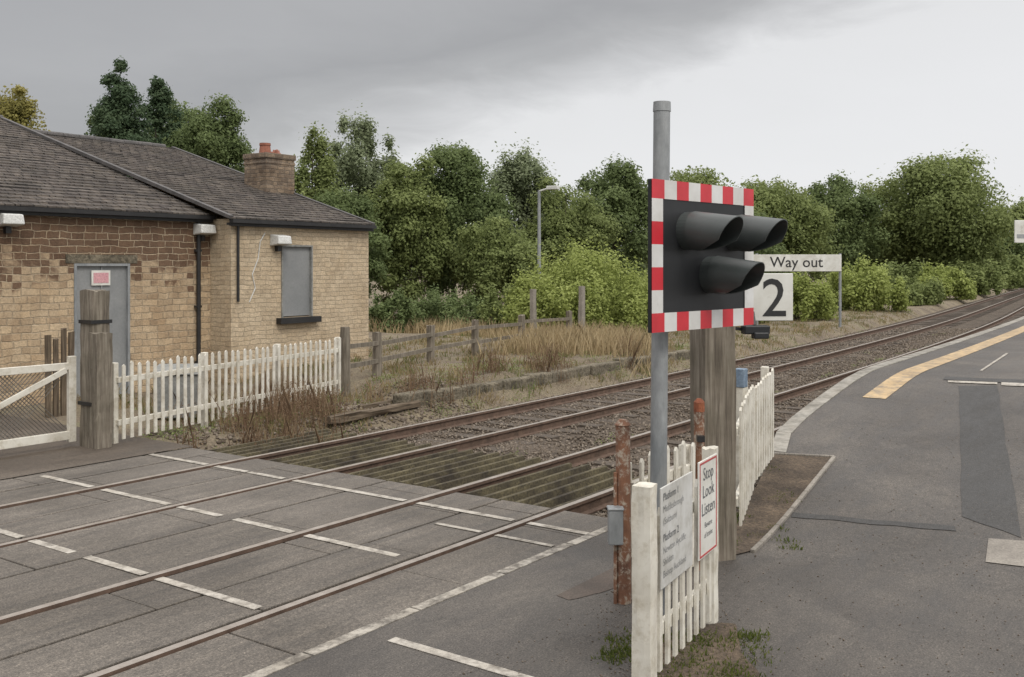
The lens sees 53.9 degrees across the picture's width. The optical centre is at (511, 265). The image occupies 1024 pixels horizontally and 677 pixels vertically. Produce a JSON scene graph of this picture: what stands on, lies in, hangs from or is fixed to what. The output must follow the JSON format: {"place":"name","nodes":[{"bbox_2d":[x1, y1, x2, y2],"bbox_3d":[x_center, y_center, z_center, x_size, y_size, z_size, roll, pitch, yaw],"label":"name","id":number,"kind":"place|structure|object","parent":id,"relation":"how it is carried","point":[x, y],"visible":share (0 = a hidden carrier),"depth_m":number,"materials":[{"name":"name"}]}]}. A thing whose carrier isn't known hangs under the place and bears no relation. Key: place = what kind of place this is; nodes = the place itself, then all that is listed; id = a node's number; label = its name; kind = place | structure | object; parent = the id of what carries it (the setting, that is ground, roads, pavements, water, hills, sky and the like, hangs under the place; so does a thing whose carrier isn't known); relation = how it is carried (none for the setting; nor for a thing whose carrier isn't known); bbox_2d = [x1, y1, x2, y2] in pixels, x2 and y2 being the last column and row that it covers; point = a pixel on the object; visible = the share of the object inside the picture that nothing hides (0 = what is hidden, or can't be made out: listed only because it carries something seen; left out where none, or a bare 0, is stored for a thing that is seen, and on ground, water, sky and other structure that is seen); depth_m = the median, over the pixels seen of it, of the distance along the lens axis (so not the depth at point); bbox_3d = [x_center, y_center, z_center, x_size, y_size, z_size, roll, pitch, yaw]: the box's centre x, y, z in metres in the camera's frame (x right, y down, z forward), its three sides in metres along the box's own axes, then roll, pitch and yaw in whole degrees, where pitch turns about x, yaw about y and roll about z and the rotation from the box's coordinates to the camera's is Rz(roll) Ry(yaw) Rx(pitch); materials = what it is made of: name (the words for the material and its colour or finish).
{"place":"outdoors","nodes":[
{"label":"outdoors","id":0,"kind":"place"},
{"bbox_2d":[0,414,190,479],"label":"side road","id":1,"kind":"structure","parent":0,"point":[32,459],"depth_m":13.93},
{"bbox_2d":[78,289,113,448],"bbox_3d":[-5.908,1.509,14.358,0.474,2.342,0.344,0,0,36],"label":"gate post","id":2,"kind":"object","parent":1,"relation":"on","point":[96,402],"visible":0.94,"depth_m":14.23,"materials":[{"name":"wood"}]},
{"bbox_2d":[0,356,75,449],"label":"crossing gate","id":3,"kind":"structure","parent":2,"relation":"attached to","point":[69,369],"depth_m":13.91,"materials":[{"name":"white wood"}]},
{"bbox_2d":[0,447,607,676],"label":"crossing deck","id":4,"kind":"structure","parent":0,"point":[86,637],"depth_m":8.97,"materials":[{"name":"concrete"}]},
{"bbox_2d":[0,274,1018,479],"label":"verge ground","id":5,"kind":"structure","parent":0,"point":[557,388],"depth_m":22.82,"materials":[{"name":"brown plant"}]},
{"bbox_2d":[0,84,49,130],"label":"broadleaf tree","id":6,"kind":"object","parent":5,"relation":"on","point":[17,109],"visible":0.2,"depth_m":61.50,"materials":[{"name":"yellow plant"}]},
{"bbox_2d":[44,328,74,417],"bbox_3d":[-7.734,1.875,17.208,0.059,1.610,0.526,0,0,36],"label":"broken timber fence","id":7,"kind":"object","parent":5,"relation":"on","point":[51,408],"visible":0.59,"depth_m":17.15,"materials":[{"name":"wood"}]},
{"bbox_2d":[85,109,133,136],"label":"broadleaf tree","id":8,"kind":"object","parent":5,"relation":"on","point":[89,122],"depth_m":59.05,"materials":[{"name":"green plant"}]},
{"bbox_2d":[84,57,159,177],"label":"conifer tree","id":9,"kind":"object","parent":5,"relation":"on","point":[114,119],"visible":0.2,"depth_m":51.42,"materials":[{"name":"green plant"}]},
{"bbox_2d":[134,74,189,143],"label":"conifer tree","id":10,"kind":"object","parent":5,"relation":"on","point":[160,92],"visible":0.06,"depth_m":56.68,"materials":[{"name":"green plant"}]},
{"bbox_2d":[152,363,197,417],"bbox_3d":[-5.679,2.140,17.200,0.800,0.880,0.480,0,0,-6],"label":"equipment cabinet","id":11,"kind":"object","parent":5,"relation":"on","point":[174,388],"visible":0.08,"depth_m":17.01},
{"bbox_2d":[145,96,221,145],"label":"broadleaf tree","id":12,"kind":"object","parent":5,"relation":"on","point":[185,112],"visible":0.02,"depth_m":60.47,"materials":[{"name":"green plant"}]},
{"bbox_2d":[0,115,376,407],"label":"station building","id":13,"kind":"structure","parent":5,"relation":"on","point":[176,251],"depth_m":21.60,"materials":[{"name":"brick"}]},
{"bbox_2d":[74,263,129,397],"bbox_3d":[-8.093,1.421,19.829,0.115,2.918,1.200,0,0,36],"label":"door","id":14,"kind":"structure","parent":13,"relation":"in","point":[114,278],"depth_m":20.05,"materials":[{"name":"grey wood"}]},
{"bbox_2d":[276,245,321,323],"bbox_3d":[-4.885,0.421,22.972,0.250,1.773,1.224,0,0,36],"label":"window","id":15,"kind":"structure","parent":13,"relation":"in","point":[296,260],"depth_m":23.04,"materials":[{"name":"grey metal"}]},
{"bbox_2d":[162,91,256,172],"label":"broadleaf tree","id":16,"kind":"object","parent":5,"relation":"on","point":[207,132],"visible":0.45,"depth_m":55.32,"materials":[{"name":"green plant"}]},
{"bbox_2d":[112,337,340,443],"bbox_3d":[-4.571,2.088,17.182,0.159,1.385,5.807,0,0,24],"label":"picket fence","id":17,"kind":"object","parent":5,"relation":"on","point":[202,407],"visible":0.8,"depth_m":16.29,"materials":[{"name":"white wood"}]},
{"bbox_2d":[142,376,477,449],"bbox_3d":[-3.199,2.617,17.862,1.683,0.638,6.783,0,0,35],"label":"rubble","id":18,"kind":"object","parent":5,"relation":"on","point":[234,440],"visible":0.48,"depth_m":17.55,"materials":[{"name":"stone"}]},
{"bbox_2d":[294,121,344,205],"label":"broadleaf tree","id":19,"kind":"object","parent":5,"relation":"on","point":[322,176],"visible":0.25,"depth_m":45.73,"materials":[{"name":"green plant"}]},
{"bbox_2d":[308,182,392,304],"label":"broadleaf tree","id":20,"kind":"object","parent":5,"relation":"on","point":[348,202],"visible":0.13,"depth_m":42.61,"materials":[{"name":"green plant"}]},
{"bbox_2d":[327,103,401,259],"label":"broadleaf tree","id":21,"kind":"object","parent":5,"relation":"on","point":[354,169],"visible":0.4,"depth_m":49.50,"materials":[{"name":"green plant"}]},
{"bbox_2d":[325,400,420,423],"bbox_3d":[-2.436,2.616,18.075,0.172,0.162,2.528,0,0,32],"label":"timber baulk","id":22,"kind":"object","parent":5,"relation":"on","point":[360,414],"visible":0.98,"depth_m":17.88,"materials":[{"name":"brown wood"}]},
{"bbox_2d":[358,398,392,409],"bbox_3d":[-2.346,2.619,19.066,0.181,0.158,1.646,0,0,30],"label":"timber baulk","id":23,"kind":"object","parent":5,"relation":"on","point":[370,405],"visible":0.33,"depth_m":18.61,"materials":[{"name":"brown wood"}]},
{"bbox_2d":[369,285,423,332],"bbox_3d":[-4.235,1.653,35.953,2.135,1.917,2.158,0,0,0],"label":"bush","id":24,"kind":"object","parent":5,"relation":"on","point":[401,305],"visible":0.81,"depth_m":35.60,"materials":[{"name":"green plant"}]},
{"bbox_2d":[166,333,643,448],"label":"dead stalks","id":25,"kind":"object","parent":5,"relation":"on","point":[270,400],"visible":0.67,"depth_m":17.39,"materials":[{"name":"brown plant"}]},
{"bbox_2d":[356,152,456,303],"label":"broadleaf tree","id":26,"kind":"object","parent":5,"relation":"on","point":[406,205],"visible":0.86,"depth_m":46.11,"materials":[{"name":"green plant"}]},
{"bbox_2d":[135,342,689,448],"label":"weeds","id":27,"kind":"object","parent":5,"relation":"on","point":[204,427],"visible":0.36,"depth_m":20.71,"materials":[{"name":"beige plant"}]},
{"bbox_2d":[409,283,487,326],"bbox_3d":[-2.406,1.657,39.917,4.009,1.918,3.984,0,0,0],"label":"bush","id":28,"kind":"object","parent":5,"relation":"on","point":[451,307],"visible":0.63,"depth_m":39.15,"materials":[{"name":"green plant"}]},
{"bbox_2d":[340,310,571,396],"bbox_3d":[-0.975,1.930,25.883,0.604,1.400,12.634,0,0,24],"label":"post and rail fence","id":29,"kind":"object","parent":5,"relation":"on","point":[378,359],"visible":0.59,"depth_m":23.12,"materials":[{"name":"wood"}]},
{"bbox_2d":[410,138,521,297],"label":"broadleaf tree","id":30,"kind":"object","parent":5,"relation":"on","point":[462,188],"visible":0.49,"depth_m":48.75,"materials":[{"name":"green plant"}]},
{"bbox_2d":[442,210,549,307],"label":"broadleaf tree","id":31,"kind":"object","parent":5,"relation":"on","point":[494,253],"visible":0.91,"depth_m":44.98,"materials":[{"name":"green plant"}]},
{"bbox_2d":[476,283,517,331],"bbox_3d":[-0.223,1.628,37.968,2.330,1.964,2.525,0,0,29],"label":"bush","id":32,"kind":"object","parent":5,"relation":"on","point":[485,308],"visible":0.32,"depth_m":37.72,"materials":[{"name":"green plant"}]},
{"bbox_2d":[475,132,566,282],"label":"broadleaf tree","id":33,"kind":"object","parent":5,"relation":"on","point":[519,173],"visible":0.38,"depth_m":54.97,"materials":[{"name":"green plant"}]},
{"bbox_2d":[369,312,681,377],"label":"tall dry grass","id":34,"kind":"structure","parent":5,"relation":"on","point":[596,339],"depth_m":27.38,"materials":[{"name":"plant"}]},
{"bbox_2d":[530,289,536,331],"bbox_3d":[0.719,1.690,34.001,0.185,1.779,0.189,0,0,38],"label":"concrete post","id":35,"kind":"object","parent":5,"relation":"on","point":[533,313],"visible":0.62,"depth_m":33.94,"materials":[{"name":"grey concrete"}]},
{"bbox_2d":[393,349,689,405],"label":"platform edge wall","id":36,"kind":"structure","parent":5,"relation":"on","point":[593,369],"depth_m":22.23,"materials":[{"name":"stone"}]},
{"bbox_2d":[537,186,559,274],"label":"lamp post","id":37,"kind":"object","parent":5,"relation":"on","point":[539,220],"visible":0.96,"depth_m":40.94,"materials":[{"name":"metal"}]},
{"bbox_2d":[490,234,647,334],"bbox_3d":[2.518,0.696,36.979,6.703,3.834,6.848,0,0,0],"label":"bush","id":38,"kind":"object","parent":5,"relation":"on","point":[607,300],"visible":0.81,"depth_m":35.62,"materials":[{"name":"green plant"}]},
{"bbox_2d":[521,174,626,275],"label":"broadleaf tree","id":39,"kind":"object","parent":5,"relation":"on","point":[560,225],"visible":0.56,"depth_m":51.09,"materials":[{"name":"green plant"}]},
{"bbox_2d":[578,286,584,329],"bbox_3d":[2.216,1.617,31.999,0.199,1.927,0.195,0,0,39],"label":"concrete post","id":40,"kind":"object","parent":5,"relation":"on","point":[581,309],"visible":0.59,"depth_m":31.93,"materials":[{"name":"grey concrete"}]},
{"bbox_2d":[568,153,647,287],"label":"broadleaf tree","id":41,"kind":"object","parent":5,"relation":"on","point":[621,191],"visible":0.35,"depth_m":62.28,"materials":[{"name":"green plant"}]},
{"bbox_2d":[634,268,647,287],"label":"bush","id":42,"kind":"object","parent":5,"relation":"on","point":[644,273],"depth_m":41.99,"materials":[{"name":"green plant"}]},
{"bbox_2d":[357,288,1023,521],"bbox_3d":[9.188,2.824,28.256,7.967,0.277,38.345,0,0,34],"label":"ballast stones","id":43,"kind":"object","parent":5,"relation":"on","point":[908,344],"visible":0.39,"depth_m":19.64,"materials":[{"name":"gravel"}]},
{"bbox_2d":[208,429,356,456],"bbox_3d":[-3.291,2.710,14.962,1.000,0.171,2.310,0,0,36],"label":"trespass guard","id":44,"kind":"object","parent":43,"relation":"on","point":[249,449],"visible":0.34,"depth_m":14.84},
{"bbox_2d":[268,437,434,469],"bbox_3d":[-2.167,2.707,14.149,1.264,0.177,2.299,0,0,36],"label":"trespass guard","id":45,"kind":"object","parent":43,"relation":"on","point":[346,454],"visible":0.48,"depth_m":14.13,"materials":[{"name":"brown wood"}]},
{"bbox_2d":[348,449,544,489],"bbox_3d":[-0.765,2.704,13.156,1.690,0.182,2.322,0,0,36],"label":"trespass guard","id":46,"kind":"object","parent":43,"relation":"on","point":[447,469],"visible":0.56,"depth_m":13.09,"materials":[{"name":"brown wood"}]},
{"bbox_2d":[0,288,1023,547],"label":"railway track","id":47,"kind":"structure","parent":43,"relation":"on","point":[634,404],"depth_m":17.92,"materials":[{"name":"metal"}]},
{"bbox_2d":[0,305,1023,676],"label":"railway track","id":48,"kind":"structure","parent":43,"relation":"on","point":[594,503],"depth_m":10.16,"materials":[{"name":"metal"}]},
{"bbox_2d":[465,463,647,508],"bbox_3d":[0.630,2.704,12.159,1.260,0.183,2.329,0,0,36],"label":"trespass guard","id":49,"kind":"object","parent":43,"relation":"on","point":[558,486],"visible":0.49,"depth_m":12.05,"materials":[{"name":"brown wood"}]},
{"bbox_2d":[385,330,946,455],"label":"track weeds","id":50,"kind":"object","parent":43,"relation":"on","point":[648,376],"visible":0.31,"depth_m":24.70,"materials":[{"name":"green plant"}]},
{"bbox_2d":[640,165,768,264],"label":"broadleaf tree","id":51,"kind":"object","parent":5,"relation":"on","point":[697,177],"visible":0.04,"depth_m":77.20,"materials":[{"name":"green plant"}]},
{"bbox_2d":[754,206,798,273],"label":"broadleaf tree","id":52,"kind":"object","parent":5,"relation":"on","point":[776,250],"visible":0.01,"depth_m":68.87,"materials":[{"name":"green plant"}]},
{"bbox_2d":[736,175,846,282],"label":"broadleaf tree","id":53,"kind":"object","parent":5,"relation":"on","point":[806,224],"visible":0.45,"depth_m":79.67,"materials":[{"name":"green plant"}]},
{"bbox_2d":[754,253,840,326],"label":"way out sign","id":54,"kind":"object","parent":5,"relation":"on","point":[802,262],"visible":0.84,"depth_m":41.97,"materials":[{"name":"metal"}]},
{"bbox_2d":[791,271,838,321],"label":"bush","id":55,"kind":"object","parent":5,"relation":"on","point":[813,301],"visible":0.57,"depth_m":47.08,"materials":[{"name":"green plant"}]},
{"bbox_2d":[793,169,894,283],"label":"broadleaf tree","id":56,"kind":"object","parent":5,"relation":"on","point":[855,211],"visible":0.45,"depth_m":93.70,"materials":[{"name":"green plant"}]},
{"bbox_2d":[823,250,912,311],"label":"bush","id":57,"kind":"object","parent":5,"relation":"on","point":[870,290],"visible":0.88,"depth_m":56.65,"materials":[{"name":"green plant"}]},
{"bbox_2d":[844,223,921,276],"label":"broadleaf tree","id":58,"kind":"object","parent":5,"relation":"on","point":[879,262],"visible":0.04,"depth_m":101.18,"materials":[{"name":"green plant"}]},
{"bbox_2d":[878,254,945,305],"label":"bush","id":59,"kind":"object","parent":5,"relation":"on","point":[931,292],"visible":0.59,"depth_m":66.59,"materials":[{"name":"green plant"}]},
{"bbox_2d":[853,142,1023,272],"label":"broadleaf tree","id":60,"kind":"object","parent":5,"relation":"on","point":[934,213],"visible":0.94,"depth_m":94.31,"materials":[{"name":"green plant"}]},
{"bbox_2d":[913,259,980,299],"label":"bush","id":61,"kind":"object","parent":5,"relation":"on","point":[956,285],"visible":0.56,"depth_m":76.50,"materials":[{"name":"green plant"}]},
{"bbox_2d":[933,258,1005,295],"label":"bush","id":62,"kind":"object","parent":5,"relation":"on","point":[985,284],"visible":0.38,"depth_m":90.20,"materials":[{"name":"green plant"}]},
{"bbox_2d":[967,230,1023,264],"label":"broadleaf tree","id":63,"kind":"object","parent":5,"relation":"on","point":[1018,249],"visible":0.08,"depth_m":121.86,"materials":[{"name":"green plant"}]},
{"bbox_2d":[974,251,1023,289],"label":"bush","id":64,"kind":"object","parent":5,"relation":"on","point":[1014,273],"visible":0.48,"depth_m":115.83,"materials":[{"name":"green plant"}]},
{"bbox_2d":[999,196,1023,259],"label":"broadleaf tree","id":65,"kind":"object","parent":5,"relation":"on","point":[1021,198],"visible":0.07,"depth_m":142.64,"materials":[{"name":"green plant"}]},
{"bbox_2d":[0,0,1023,231],"label":"sky","id":66,"kind":"structure","parent":0,"point":[801,92],"materials":[{"name":"grey"}]},
{"bbox_2d":[243,526,1023,676],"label":"road","id":67,"kind":"structure","parent":0,"point":[473,628],"depth_m":7.25,"materials":[{"name":"grey asphalt"}]},
{"bbox_2d":[557,568,613,599],"bbox_3d":[0.909,2.576,8.356,0.330,0.001,1.564,0,0,36],"label":"reddish ground patch","id":68,"kind":"object","parent":67,"relation":"on","point":[602,582],"visible":0.81,"depth_m":8.05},
{"bbox_2d":[607,419,631,604],"bbox_3d":[0.806,1.930,7.667,0.160,1.500,0.244,0,0,31],"label":"rusty gate post","id":69,"kind":"object","parent":67,"relation":"on","point":[619,524],"visible":0.94,"depth_m":7.66,"materials":[{"name":"metal"}]},
{"bbox_2d":[630,440,694,596],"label":"wicket gate","id":70,"kind":"structure","parent":67,"relation":"on","point":[684,458],"depth_m":8.29,"materials":[{"name":"white wood"}]},
{"bbox_2d":[631,446,718,676],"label":"picket fence","id":71,"kind":"object","parent":67,"relation":"on","point":[651,624],"visible":0.71,"depth_m":6.17,"materials":[{"name":"white wood"}]},
{"bbox_2d":[660,471,691,589],"bbox_3d":[1.064,1.695,6.490,0.015,0.630,0.600,0,0,29],"label":"platform notice","id":72,"kind":"object","parent":71,"relation":"attached to","point":[675,528],"visible":1,"depth_m":6.45,"materials":[{"name":"white metal"}]},
{"bbox_2d":[698,453,716,560],"bbox_3d":[1.363,1.675,7.010,0.015,0.670,0.400,0,0,29],"label":"stop look listen notice","id":73,"kind":"object","parent":71,"relation":"attached to","point":[707,505],"visible":1,"depth_m":6.99,"materials":[{"name":"white metal"}]},
{"bbox_2d":[591,464,802,676],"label":"moss tufts","id":74,"kind":"object","parent":67,"relation":"on","point":[750,636],"visible":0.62,"depth_m":6.75,"materials":[{"name":"green plant"}]},
{"bbox_2d":[694,398,704,570],"bbox_3d":[1.590,1.905,8.523,0.094,1.550,0.146,0,0,0],"label":"rusty latch post","id":75,"kind":"object","parent":67,"relation":"on","point":[699,411],"visible":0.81,"depth_m":8.51,"materials":[{"name":"metal"}]},
{"bbox_2d":[657,623,759,676],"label":"mossy dirt patch","id":76,"kind":"object","parent":67,"relation":"on","point":[735,654],"visible":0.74,"depth_m":6.62,"materials":[{"name":"brown soil"}]},
{"bbox_2d":[690,326,736,560],"bbox_3d":[1.779,1.309,8.912,0.322,2.741,0.292,0,0,-18],"label":"timber post","id":77,"kind":"object","parent":67,"relation":"on","point":[712,370],"visible":0.52,"depth_m":8.79,"materials":[{"name":"brown wood"}]},
{"bbox_2d":[735,312,769,338],"bbox_3d":[2.154,0.545,9.192,0.384,0.244,0.179,0,0,-6],"label":"floodlight","id":78,"kind":"object","parent":77,"relation":"attached to","point":[755,331],"visible":0.92,"depth_m":9.14,"materials":[{"name":"black metal"}]},
{"bbox_2d":[648,101,787,615],"bbox_3d":[1.514,0.735,7.380,1.338,3.892,0.701,0,0,-31],"label":"crossing signal","id":79,"kind":"object","parent":67,"relation":"on","point":[705,269],"visible":1,"depth_m":7.39,"materials":[{"name":"metal"}]},
{"bbox_2d":[463,395,1023,676],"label":"grit","id":80,"kind":"object","parent":67,"relation":"on","point":[789,595],"visible":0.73,"depth_m":7.33,"materials":[{"name":"gravel"}]},
{"bbox_2d":[736,455,830,553],"bbox_3d":[2.804,2.429,10.417,0.704,0.277,3.783,0,0,22],"label":"dirt bed","id":81,"kind":"object","parent":67,"relation":"on","point":[795,475],"visible":0.91,"depth_m":10.83,"materials":[{"name":"brown soil"}]},
{"bbox_2d":[736,385,753,525],"bbox_3d":[2.325,2.007,10.261,0.161,1.519,1.430,0,0,19],"label":"picket fence","id":82,"kind":"object","parent":81,"relation":"on","point":[745,433],"visible":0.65,"depth_m":9.99,"materials":[{"name":"white wood"}]},
{"bbox_2d":[736,368,747,506],"bbox_3d":[2.450,1.844,10.774,0.115,1.480,0.115,0,0,36],"label":"blue topped post","id":83,"kind":"object","parent":82,"relation":"attached to","point":[741,382],"visible":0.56,"depth_m":10.74,"materials":[{"name":"white wood"}]},
{"bbox_2d":[754,366,773,482],"bbox_3d":[2.822,1.937,11.567,0.161,1.438,1.300,0,0,25],"label":"picket fence","id":84,"kind":"object","parent":81,"relation":"on","point":[763,421],"visible":0.53,"depth_m":11.53,"materials":[{"name":"white wood"}]},
{"bbox_2d":[750,452,835,552],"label":"edging kerb","id":85,"kind":"structure","parent":67,"relation":"on","point":[756,547],"depth_m":10.51,"materials":[{"name":"grey concrete"}]},
{"bbox_2d":[754,273,792,320],"bbox_3d":[2.233,0.294,9.369,0.753,0.440,0.093,0,0,-3],"label":"platform number sign","id":86,"kind":"object","parent":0,"point":[773,296],"visible":0.59,"depth_m":9.34,"materials":[{"name":"white metal"}]},
{"bbox_2d":[771,316,1023,579],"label":"platform","id":87,"kind":"structure","parent":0,"point":[971,380],"depth_m":11.88,"materials":[{"name":"asphalt"}]},
{"bbox_2d":[1014,220,1023,242],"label":"platform edge sign","id":88,"kind":"object","parent":87,"relation":"on","point":[1018,231],"visible":1,"depth_m":25.91,"materials":[{"name":"metal"}]},
{"label":"ground","id":89,"kind":"structure","parent":0,"visible":0},
{"bbox_2d":[386,186,928,278],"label":"distant wood","id":90,"kind":"object","parent":89,"relation":"on","point":[647,265],"depth_m":161.47,"materials":[{"name":"green plant"}]}
]}

